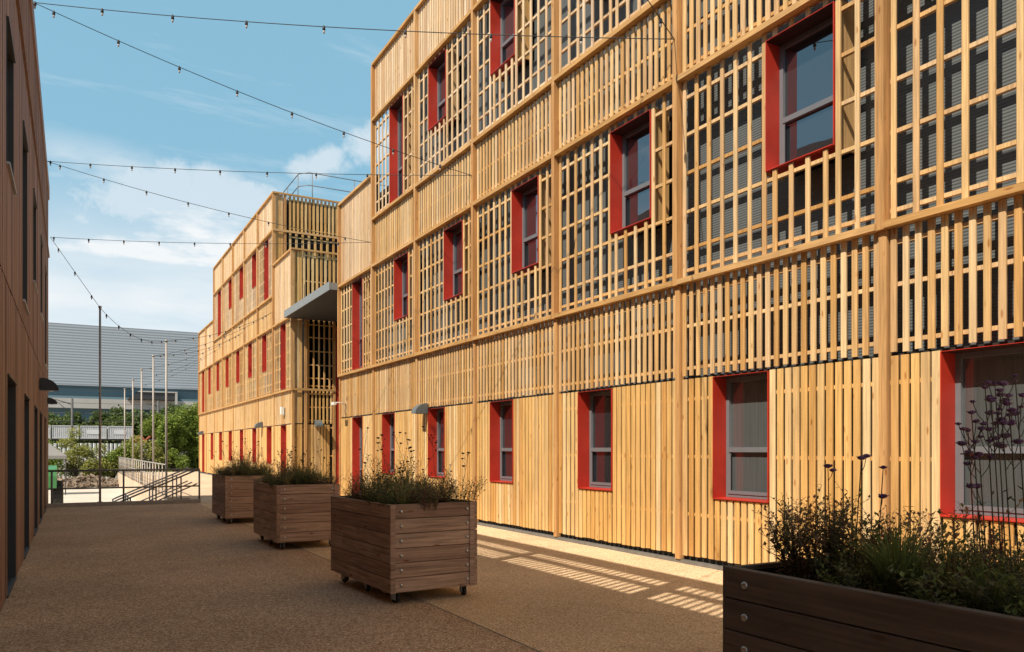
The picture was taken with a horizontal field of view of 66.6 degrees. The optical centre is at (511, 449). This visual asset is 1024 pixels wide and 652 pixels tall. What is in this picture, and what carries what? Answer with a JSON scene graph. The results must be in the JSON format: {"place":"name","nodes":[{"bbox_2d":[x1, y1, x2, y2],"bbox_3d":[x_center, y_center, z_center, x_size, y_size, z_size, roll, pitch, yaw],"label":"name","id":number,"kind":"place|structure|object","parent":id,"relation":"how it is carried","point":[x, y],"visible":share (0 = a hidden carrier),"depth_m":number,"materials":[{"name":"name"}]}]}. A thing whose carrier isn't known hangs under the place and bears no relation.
{"place":"outdoors","nodes":[
{"label":"outdoors","id":0,"kind":"place"},
{"bbox_2d":[0,0,49,610],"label":"timber building","id":1,"kind":"structure","parent":0,"point":[24,199],"depth_m":10.72,"materials":[{"name":"wood"}]},
{"bbox_2d":[6,16,16,194],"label":"window","id":2,"kind":"structure","parent":1,"relation":"in","point":[10,55],"depth_m":9.24,"materials":[{"name":"metal"}]},
{"bbox_2d":[6,374,17,597],"bbox_3d":[-5.884,0.393,8.926,0.300,2.406,1.450,0,0,-29],"label":"door","id":3,"kind":"structure","parent":1,"relation":"in","point":[11,383],"depth_m":9.58,"materials":[{"name":"metal"}]},
{"bbox_2d":[23,120,29,314],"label":"window","id":4,"kind":"structure","parent":1,"relation":"in","point":[25,144],"depth_m":12.03,"materials":[{"name":"metal"}]},
{"bbox_2d":[24,394,30,558],"bbox_3d":[-7.555,0.393,11.887,0.300,2.406,1.450,0,0,-29],"label":"door","id":5,"kind":"structure","parent":1,"relation":"in","point":[26,399],"depth_m":12.55,"materials":[{"name":"metal"}]},
{"bbox_2d":[33,188,37,293],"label":"window","id":6,"kind":"structure","parent":1,"relation":"in","point":[34,196],"depth_m":14.99,"materials":[{"name":"metal"}]},
{"bbox_2d":[34,405,38,535],"bbox_3d":[-9.255,0.393,14.901,0.300,2.406,1.450,0,0,-29],"label":"door","id":7,"kind":"structure","parent":1,"relation":"in","point":[36,409],"depth_m":15.56,"materials":[{"name":"metal"}]},
{"bbox_2d":[39,411,42,523],"bbox_3d":[-10.557,0.393,17.209,0.300,2.406,1.450,0,0,-29],"label":"door","id":8,"kind":"structure","parent":1,"relation":"in","point":[41,413],"depth_m":17.87,"materials":[{"name":"metal"}]},
{"bbox_2d":[39,377,58,391],"bbox_3d":[-9.871,-1.375,16.590,0.386,0.274,0.273,0,0,-29],"label":"wall lamp","id":9,"kind":"object","parent":1,"relation":"attached to","point":[46,384],"visible":0.92,"depth_m":16.46,"materials":[{"name":"metal"}]},
{"bbox_2d":[47,161,367,241],"bbox_3d":[-7.972,-6.618,21.032,8.223,1.576,0.046,0,0,-14],"label":"string light","id":10,"kind":"object","parent":1,"relation":"hanging from","point":[206,207],"visible":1,"depth_m":20.94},
{"bbox_2d":[48,486,135,502],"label":"yard","id":11,"kind":"structure","parent":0,"point":[82,495],"depth_m":42.08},
{"bbox_2d":[48,465,62,502],"bbox_3d":[-19.416,1.444,31.327,2.400,2.146,3.550,0,0,-29],"label":"trash bin","id":12,"kind":"object","parent":11,"relation":"on","point":[57,496],"visible":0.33,"depth_m":30.39,"materials":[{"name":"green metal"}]},
{"bbox_2d":[48,443,66,494],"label":"gazebo","id":13,"kind":"object","parent":11,"relation":"on","point":[54,452],"visible":0.4,"depth_m":42.48,"materials":[{"name":"grey fabric"}]},
{"bbox_2d":[49,425,96,477],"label":"wild shrub","id":14,"kind":"object","parent":11,"relation":"on","point":[81,451],"visible":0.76,"depth_m":56.16,"materials":[{"name":"green plant"}]},
{"bbox_2d":[57,473,118,487],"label":"rubble","id":15,"kind":"object","parent":11,"relation":"on","point":[87,480],"visible":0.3,"depth_m":51.90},
{"bbox_2d":[71,443,115,477],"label":"wild shrub","id":16,"kind":"object","parent":11,"relation":"on","point":[90,464],"visible":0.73,"depth_m":55.86,"materials":[{"name":"green plant"}]},
{"bbox_2d":[96,442,139,477],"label":"wild shrub","id":17,"kind":"object","parent":11,"relation":"on","point":[111,456],"visible":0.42,"depth_m":56.81,"materials":[{"name":"green plant"}]},
{"bbox_2d":[107,435,150,472],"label":"wild shrub","id":18,"kind":"object","parent":11,"relation":"on","point":[145,445],"visible":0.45,"depth_m":56.96,"materials":[{"name":"green plant"}]},
{"bbox_2d":[134,440,173,471],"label":"wild shrub","id":19,"kind":"object","parent":11,"relation":"on","point":[159,456],"visible":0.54,"depth_m":57.29,"materials":[{"name":"green plant"}]},
{"bbox_2d":[139,412,188,465],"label":"broadleaf tree","id":20,"kind":"object","parent":11,"relation":"on","point":[176,431],"visible":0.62,"depth_m":59.13,"materials":[{"name":"green plant"}]},
{"bbox_2d":[154,448,189,471],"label":"wild shrub","id":21,"kind":"object","parent":11,"relation":"on","point":[180,461],"visible":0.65,"depth_m":57.77,"materials":[{"name":"green plant"}]},
{"bbox_2d":[48,453,189,477],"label":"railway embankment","id":22,"kind":"structure","parent":0,"point":[87,460],"depth_m":68.20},
{"bbox_2d":[48,439,155,448],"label":"wagon","id":23,"kind":"object","parent":22,"relation":"on","point":[120,440],"visible":0.12,"depth_m":73.16,"materials":[{"name":"metal"}]},
{"bbox_2d":[52,425,78,438],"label":"container","id":24,"kind":"object","parent":23,"relation":"on","point":[59,431],"visible":0.87,"depth_m":70.99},
{"bbox_2d":[80,426,106,438],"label":"container","id":25,"kind":"object","parent":23,"relation":"on","point":[91,432],"visible":0.92,"depth_m":72.19,"materials":[{"name":"metal"}]},
{"bbox_2d":[107,426,131,438],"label":"container","id":26,"kind":"object","parent":23,"relation":"on","point":[115,432],"visible":0.79,"depth_m":73.28,"materials":[{"name":"metal"}]},
{"bbox_2d":[48,322,197,440],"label":"warehouse","id":27,"kind":"structure","parent":0,"point":[73,361],"depth_m":147.28,"materials":[{"name":"grey"}]},
{"bbox_2d":[118,472,211,502],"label":"walkway","id":28,"kind":"structure","parent":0,"point":[205,488],"depth_m":36.44,"materials":[{"name":"concrete"}]},
{"bbox_2d":[132,379,133,479],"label":"light pole","id":29,"kind":"object","parent":28,"relation":"on","point":[132,423],"visible":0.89,"depth_m":40.69,"materials":[{"name":"metal"}]},
{"bbox_2d":[119,457,166,495],"bbox_3d":[-19.071,1.048,39.346,0.048,1.104,30.720,0,0,-29],"label":"balustrade","id":30,"kind":"object","parent":28,"relation":"on","point":[121,462],"visible":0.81,"depth_m":35.77,"materials":[{"name":"metal"}]},
{"bbox_2d":[152,355,154,489],"bbox_3d":[-14.014,-1.045,30.442,0.140,5.290,0.140,0,0,-29],"label":"light pole","id":31,"kind":"object","parent":28,"relation":"on","point":[153,356],"visible":0.89,"depth_m":30.41,"materials":[{"name":"metal"}]},
{"bbox_2d":[164,340,167,496],"bbox_3d":[-11.636,-1.045,26.227,0.140,5.290,0.140,0,0,-29],"label":"light pole","id":32,"kind":"object","parent":28,"relation":"on","point":[166,341],"visible":0.84,"depth_m":26.20,"materials":[{"name":"metal"}]},
{"bbox_2d":[198,172,384,480],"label":"timber building","id":33,"kind":"structure","parent":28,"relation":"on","point":[265,369],"depth_m":34.10,"materials":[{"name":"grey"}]},
{"bbox_2d":[236,350,242,383],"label":"window","id":34,"kind":"structure","parent":33,"relation":"in","point":[239,357],"depth_m":39.94,"materials":[{"name":"red metal"}]},
{"bbox_2d":[252,252,262,288],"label":"window","id":35,"kind":"structure","parent":33,"relation":"in","point":[254,255],"depth_m":37.06,"materials":[{"name":"red metal"}]},
{"bbox_2d":[262,334,270,372],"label":"window","id":36,"kind":"structure","parent":33,"relation":"in","point":[264,338],"depth_m":35.10,"materials":[{"name":"red metal"}]},
{"bbox_2d":[264,238,268,300],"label":"window","id":37,"kind":"structure","parent":33,"relation":"in","point":[266,249],"depth_m":34.75,"materials":[{"name":"red metal"}]},
{"bbox_2d":[267,427,271,462],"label":"window","id":38,"kind":"structure","parent":33,"relation":"in","point":[269,429],"depth_m":34.29,"materials":[{"name":"red metal"}]},
{"bbox_2d":[281,425,285,470],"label":"window","id":39,"kind":"structure","parent":33,"relation":"in","point":[283,428],"depth_m":32.01,"materials":[{"name":"red metal"}]},
{"bbox_2d":[280,322,288,389],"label":"window","id":40,"kind":"structure","parent":33,"relation":"in","point":[283,327],"depth_m":32.02,"materials":[{"name":"red metal"}]},
{"bbox_2d":[284,281,351,483],"bbox_3d":[-2.176,-1.865,30.409,11.910,6.930,6.370,0,0,-29],"label":"entrance link","id":41,"kind":"object","parent":28,"relation":"on","point":[319,304],"visible":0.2,"depth_m":28.44,"materials":[{"name":"metal"}]},
{"bbox_2d":[33,0,419,332],"label":"sky","id":42,"kind":"structure","parent":0,"point":[104,103],"materials":[{"name":"blue"}]},
{"bbox_2d":[0,503,538,651],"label":"paving","id":43,"kind":"structure","parent":0,"point":[186,577],"depth_m":8.35,"materials":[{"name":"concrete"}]},
{"bbox_2d":[198,502,722,651],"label":"walkway","id":44,"kind":"structure","parent":43,"relation":"on","point":[542,594],"depth_m":8.39,"materials":[{"name":"concrete"}]},
{"bbox_2d":[212,474,272,523],"bbox_3d":[-6.096,1.082,17.605,1.020,1.033,1.806,0,0,-29],"label":"planter","id":45,"kind":"object","parent":44,"relation":"on","point":[232,497],"visible":0.54,"depth_m":16.77,"materials":[{"name":"wood"}]},
{"bbox_2d":[231,445,261,475],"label":"leafy perennial","id":46,"kind":"object","parent":45,"relation":"on","point":[246,462],"visible":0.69,"depth_m":17.30,"materials":[{"name":"green plant"}]},
{"bbox_2d":[253,481,339,548],"bbox_3d":[-3.705,1.082,13.305,1.020,1.033,1.806,0,0,-29],"label":"planter","id":47,"kind":"object","parent":44,"relation":"on","point":[282,514],"visible":0.77,"depth_m":12.55,"materials":[{"name":"wood"}]},
{"bbox_2d":[259,458,297,484],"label":"leafy perennial","id":48,"kind":"object","parent":47,"relation":"in","point":[275,471],"visible":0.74,"depth_m":12.70,"materials":[{"name":"green plant"}]},
{"bbox_2d":[287,466,315,484],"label":"leafy perennial","id":49,"kind":"object","parent":47,"relation":"in","point":[304,476],"visible":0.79,"depth_m":12.73,"materials":[{"name":"green plant"}]},
{"bbox_2d":[331,495,476,602],"bbox_3d":[-1.288,1.082,8.977,1.020,1.033,1.826,0,0,-32],"label":"planter","id":50,"kind":"object","parent":44,"relation":"on","point":[395,550],"visible":0.94,"depth_m":8.29,"materials":[{"name":"wood"}]},
{"bbox_2d":[350,465,402,500],"bbox_3d":[-1.554,0.412,8.872,0.633,0.469,0.582,0,0,-22],"label":"leafy perennial","id":51,"kind":"object","parent":50,"relation":"in","point":[360,487],"visible":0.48,"depth_m":8.82,"materials":[{"name":"green plant"}]},
{"bbox_2d":[353,467,410,503],"bbox_3d":[-1.405,0.417,8.533,0.624,0.459,0.543,0,0,18],"label":"leafy perennial","id":52,"kind":"object","parent":50,"relation":"in","point":[372,496],"visible":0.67,"depth_m":8.49,"materials":[{"name":"green plant"}]},
{"bbox_2d":[366,452,419,498],"bbox_3d":[-1.442,0.327,9.365,0.668,0.640,0.614,0,0,-8],"label":"leafy perennial","id":53,"kind":"object","parent":50,"relation":"on","point":[378,463],"visible":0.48,"depth_m":9.28,"materials":[{"name":"green plant"}]},
{"bbox_2d":[372,482,416,508],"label":"leafy perennial","id":54,"kind":"object","parent":50,"relation":"in","point":[384,497],"visible":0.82,"depth_m":8.15,"materials":[{"name":"green plant"}]},
{"bbox_2d":[402,473,438,503],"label":"leafy perennial","id":55,"kind":"object","parent":50,"relation":"in","point":[424,483],"visible":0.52,"depth_m":8.53,"materials":[{"name":"green plant"}]},
{"bbox_2d":[397,482,447,510],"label":"leafy perennial","id":56,"kind":"object","parent":50,"relation":"in","point":[420,498],"visible":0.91,"depth_m":8.19,"materials":[{"name":"green plant"}]},
{"bbox_2d":[410,469,459,502],"bbox_3d":[-0.880,0.433,8.885,0.537,0.426,0.555,0,0,-20],"label":"leafy perennial","id":57,"kind":"object","parent":50,"relation":"in","point":[443,497],"visible":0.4,"depth_m":8.82,"materials":[{"name":"green plant"}]},
{"bbox_2d":[436,473,486,501],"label":"leafy perennial","id":58,"kind":"object","parent":50,"relation":"in","point":[456,495],"visible":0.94,"depth_m":8.50,"materials":[{"name":"green plant"}]},
{"bbox_2d":[723,555,1023,651],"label":"planter","id":59,"kind":"object","parent":43,"relation":"on","point":[767,607],"visible":0.65,"depth_m":3.22,"materials":[{"name":"wood"}]},
{"bbox_2d":[752,480,873,582],"bbox_3d":[1.437,0.396,3.709,0.593,0.500,0.479,0,0,-29],"label":"leafy perennial","id":60,"kind":"object","parent":59,"relation":"on","point":[795,559],"visible":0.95,"depth_m":3.66,"materials":[{"name":"green plant"}]},
{"bbox_2d":[807,511,902,583],"bbox_3d":[1.631,0.464,3.751,0.472,0.364,0.426,0,0,32],"label":"leafy perennial","id":61,"kind":"object","parent":59,"relation":"in","point":[873,541],"visible":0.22,"depth_m":3.64,"materials":[{"name":"green plant"}]},
{"bbox_2d":[795,545,931,596],"bbox_3d":[1.569,0.528,3.383,0.558,0.238,0.529,0,0,6],"label":"leafy perennial","id":62,"kind":"object","parent":59,"relation":"in","point":[829,577],"visible":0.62,"depth_m":3.40,"materials":[{"name":"green plant"}]},
{"bbox_2d":[831,513,980,596],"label":"ornamental grass","id":63,"kind":"object","parent":59,"relation":"in","point":[893,556],"depth_m":3.25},
{"bbox_2d":[845,488,980,586],"bbox_3d":[1.830,0.414,3.610,0.536,0.463,0.493,0,0,-29],"label":"leafy perennial","id":64,"kind":"object","parent":59,"relation":"in","point":[887,525],"visible":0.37,"depth_m":3.63,"materials":[{"name":"green plant"}]},
{"bbox_2d":[871,524,1014,601],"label":"ornamental grass","id":65,"kind":"object","parent":59,"relation":"in","point":[953,570],"depth_m":3.17,"materials":[{"name":"plant"}]},
{"bbox_2d":[885,538,1023,613],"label":"leafy perennial","id":66,"kind":"object","parent":59,"relation":"in","point":[923,589],"visible":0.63,"depth_m":2.98,"materials":[{"name":"green plant"}]},
{"bbox_2d":[895,498,1022,589],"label":"leafy perennial","id":67,"kind":"object","parent":59,"relation":"in","point":[966,520],"visible":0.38,"depth_m":3.46,"materials":[{"name":"green plant"}]},
{"bbox_2d":[920,552,1023,614],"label":"ornamental grass","id":68,"kind":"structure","parent":59,"relation":"in","point":[996,609],"depth_m":2.88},
{"bbox_2d":[956,421,988,561],"bbox_3d":[1.909,0.265,3.216,0.102,0.760,0.139,0,0,-2],"label":"verbena","id":69,"kind":"object","parent":59,"relation":"on","point":[963,443],"visible":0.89,"depth_m":3.21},
{"bbox_2d":[955,410,994,550],"bbox_3d":[1.982,0.238,3.332,0.158,0.814,0.086,0,0,31],"label":"verbena","id":70,"kind":"object","parent":59,"relation":"on","point":[971,412],"visible":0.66,"depth_m":3.35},
{"bbox_2d":[938,522,1023,606],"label":"leafy perennial","id":71,"kind":"object","parent":59,"relation":"in","point":[988,551],"visible":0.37,"depth_m":3.10,"materials":[{"name":"green plant"}]},
{"bbox_2d":[964,450,997,561],"bbox_3d":[1.949,0.323,3.257,0.113,0.644,0.119,0,0,-29],"label":"verbena","id":72,"kind":"object","parent":59,"relation":"on","point":[977,486],"visible":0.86,"depth_m":3.24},
{"bbox_2d":[969,385,1003,557],"bbox_3d":[1.974,0.189,3.224,0.117,0.911,0.110,0,0,0],"label":"verbena","id":73,"kind":"object","parent":59,"relation":"in","point":[985,387],"visible":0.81,"depth_m":3.24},
{"bbox_2d":[950,541,1023,617],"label":"leafy perennial","id":74,"kind":"object","parent":59,"relation":"in","point":[1015,611],"visible":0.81,"depth_m":2.80,"materials":[{"name":"green plant"}]},
{"bbox_2d":[977,395,1015,563],"bbox_3d":[1.937,0.211,3.115,0.123,0.868,0.148,0,0,-29],"label":"verbena","id":75,"kind":"object","parent":59,"relation":"in","point":[991,399],"visible":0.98,"depth_m":3.12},
{"bbox_2d":[984,379,1017,562],"bbox_3d":[2.067,0.175,3.291,0.132,0.941,0.110,0,0,-29],"label":"verbena","id":76,"kind":"object","parent":59,"relation":"on","point":[994,383],"visible":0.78,"depth_m":3.29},
{"bbox_2d":[983,380,1023,560],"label":"verbena","id":77,"kind":"object","parent":59,"relation":"on","point":[1007,404],"visible":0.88,"depth_m":3.13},
{"bbox_2d":[995,393,1023,569],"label":"verbena","id":78,"kind":"object","parent":59,"relation":"in","point":[1010,410],"visible":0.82,"depth_m":3.17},
{"bbox_2d":[998,374,1023,561],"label":"verbena","id":79,"kind":"object","parent":59,"relation":"on","point":[1017,413],"visible":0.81,"depth_m":3.25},
{"bbox_2d":[337,0,1023,570],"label":"timber building","id":80,"kind":"structure","parent":0,"point":[705,282],"depth_m":10.93,"materials":[{"name":"beige"}]},
{"bbox_2d":[52,237,370,246],"bbox_3d":[-8.688,-5.951,22.322,9.410,0.415,0.047,0,0,3],"label":"string light","id":81,"kind":"object","parent":80,"relation":"attached to","point":[222,243],"visible":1,"depth_m":22.27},
{"bbox_2d":[36,3,471,175],"bbox_3d":[-4.523,-6.725,14.917,7.988,1.862,0.048,0,0,-23],"label":"string light","id":82,"kind":"object","parent":80,"relation":"hanging from","point":[179,67],"visible":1,"depth_m":14.63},
{"bbox_2d":[48,161,470,179],"bbox_3d":[-6.404,-6.600,18.253,11.641,1.613,0.048,0,0,18],"label":"string light","id":83,"kind":"object","parent":80,"relation":"attached to","point":[90,164],"visible":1,"depth_m":18.03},
{"bbox_2d":[33,1,673,44],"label":"string light","id":84,"kind":"object","parent":80,"relation":"attached to","point":[323,26],"visible":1,"depth_m":12.02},
{"bbox_2d":[352,417,362,491],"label":"window","id":85,"kind":"structure","parent":80,"relation":"in","point":[357,422],"depth_m":23.86,"materials":[{"name":"red metal"}]},
{"bbox_2d":[352,276,369,369],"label":"window","id":86,"kind":"structure","parent":80,"relation":"in","point":[357,286],"depth_m":23.84,"materials":[{"name":"red metal"}]},
{"bbox_2d":[382,413,394,473],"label":"window","id":87,"kind":"structure","parent":80,"relation":"in","point":[388,420],"depth_m":21.56,"materials":[{"name":"red metal"}]},
{"bbox_2d":[389,93,413,203],"bbox_3d":[-2.933,-7.885,20.665,0.344,2.670,1.030,0,0,-29],"label":"window","id":88,"kind":"structure","parent":80,"relation":"in","point":[396,110],"depth_m":21.01,"materials":[{"name":"red metal"}]},
{"bbox_2d":[393,251,411,322],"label":"window","id":89,"kind":"structure","parent":80,"relation":"in","point":[400,263],"depth_m":20.73,"materials":[{"name":"red metal"}]},
{"bbox_2d":[427,407,444,477],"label":"window","id":90,"kind":"structure","parent":80,"relation":"in","point":[436,416],"depth_m":18.76,"materials":[{"name":"red metal"}]},
{"bbox_2d":[428,47,456,135],"bbox_3d":[-1.631,-8.405,18.357,0.344,1.610,1.070,0,0,-29],"label":"window","id":91,"kind":"structure","parent":80,"relation":"in","point":[437,69],"depth_m":18.65,"materials":[{"name":"red metal"}]},
{"bbox_2d":[443,219,470,303],"bbox_3d":[-1.196,-4.215,17.586,0.344,1.670,1.060,0,0,-29],"label":"window","id":92,"kind":"structure","parent":80,"relation":"in","point":[453,235],"depth_m":17.93,"materials":[{"name":"red metal"}]},
{"bbox_2d":[489,400,512,482],"bbox_3d":[-0.095,-0.152,15.613,0.324,1.625,0.950,0,0,-29],"label":"window","id":93,"kind":"structure","parent":80,"relation":"in","point":[501,412],"depth_m":15.97,"materials":[{"name":"red metal"}]},
{"bbox_2d":[490,0,529,81],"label":"window","id":94,"kind":"structure","parent":80,"relation":"in","point":[502,12],"depth_m":15.90,"materials":[{"name":"red metal"}]},
{"bbox_2d":[511,174,550,277],"bbox_3d":[0.371,-4.215,14.808,0.344,1.670,1.060,0,0,-29],"label":"window","id":95,"kind":"structure","parent":80,"relation":"in","point":[524,198],"depth_m":15.10,"materials":[{"name":"red metal"}]},
{"bbox_2d":[578,388,612,490],"bbox_3d":[1.472,-0.152,12.834,0.324,1.625,0.950,0,0,-29],"label":"window","id":96,"kind":"structure","parent":80,"relation":"in","point":[595,407],"depth_m":13.17,"materials":[{"name":"red metal"}]},
{"bbox_2d":[610,108,668,239],"bbox_3d":[1.938,-4.215,12.029,0.344,1.670,1.060,0,0,-29],"label":"window","id":97,"kind":"structure","parent":80,"relation":"in","point":[630,143],"depth_m":12.21,"materials":[{"name":"red metal"}]},
{"bbox_2d":[712,371,769,502],"bbox_3d":[3.040,-0.152,10.056,0.324,1.625,0.950,0,0,-29],"label":"window","id":98,"kind":"structure","parent":80,"relation":"in","point":[741,402],"depth_m":10.29,"materials":[{"name":"red metal"}]},
{"bbox_2d":[765,0,854,179],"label":"window","id":99,"kind":"structure","parent":80,"relation":"in","point":[800,59],"depth_m":9.36,"materials":[{"name":"red metal"}]},
{"bbox_2d":[940,342,1023,522],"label":"window","id":100,"kind":"structure","parent":80,"relation":"in","point":[963,372],"depth_m":7.61,"materials":[{"name":"red metal"}]},
{"label":"ground","id":101,"kind":"structure","parent":0,"visible":0},
{"bbox_2d":[48,410,93,451],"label":"dark tree","id":102,"kind":"object","parent":101,"relation":"on","point":[66,418],"visible":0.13,"depth_m":89.80,"materials":[{"name":"green plant"}]},
{"bbox_2d":[74,404,128,451],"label":"dark tree","id":103,"kind":"object","parent":101,"relation":"on","point":[107,417],"visible":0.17,"depth_m":91.48,"materials":[{"name":"green plant"}]},
{"bbox_2d":[50,443,196,478],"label":"palisade fence","id":104,"kind":"object","parent":101,"relation":"on","point":[94,445],"visible":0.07,"depth_m":59.99,"materials":[{"name":"metal"}]},
{"bbox_2d":[46,499,200,507],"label":"kerb","id":105,"kind":"structure","parent":101,"relation":"on","point":[79,504],"depth_m":22.35,"materials":[{"name":"concrete"}]},
{"bbox_2d":[98,306,102,501],"bbox_3d":[-11.700,-1.290,22.126,0.140,5.580,0.140,0,0,-29],"label":"light pole","id":106,"kind":"object","parent":105,"relation":"on","point":[99,307],"visible":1,"depth_m":22.10,"materials":[{"name":"metal"}]},
{"bbox_2d":[48,468,199,503],"bbox_3d":[-11.092,1.036,22.469,3.937,0.928,0.056,0,0,-29],"label":"railing","id":107,"kind":"object","parent":105,"relation":"on","point":[123,487],"visible":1,"depth_m":22.40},
{"bbox_2d":[108,407,163,442],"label":"dark tree","id":108,"kind":"object","parent":101,"relation":"on","point":[137,421],"visible":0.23,"depth_m":90.36,"materials":[{"name":"green plant"}]},
{"bbox_2d":[172,402,198,471],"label":"broadleaf tree","id":109,"kind":"object","parent":101,"relation":"on","point":[192,448],"visible":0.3,"depth_m":61.09,"materials":[{"name":"green plant"}]},
{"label":"steps","id":110,"kind":"structure","parent":101,"relation":"on","visible":0},
{"bbox_2d":[112,470,187,501],"bbox_3d":[-11.625,1.480,25.074,2.232,1.765,0.050,0,0,-29],"label":"stair handrail","id":111,"kind":"object","parent":110,"relation":"on","point":[149,497],"visible":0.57,"depth_m":25.14,"materials":[{"name":"metal"}]},
{"bbox_2d":[113,470,191,501],"bbox_3d":[-11.084,1.480,24.116,2.232,1.765,0.050,0,0,-29],"label":"stair handrail","id":112,"kind":"object","parent":110,"relation":"on","point":[128,495],"visible":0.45,"depth_m":24.22,"materials":[{"name":"metal"}]},
{"bbox_2d":[121,470,197,500],"bbox_3d":[-10.519,1.480,23.114,2.232,1.765,0.050,0,0,-29],"label":"stair handrail","id":113,"kind":"object","parent":110,"relation":"on","point":[180,491],"visible":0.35,"depth_m":23.27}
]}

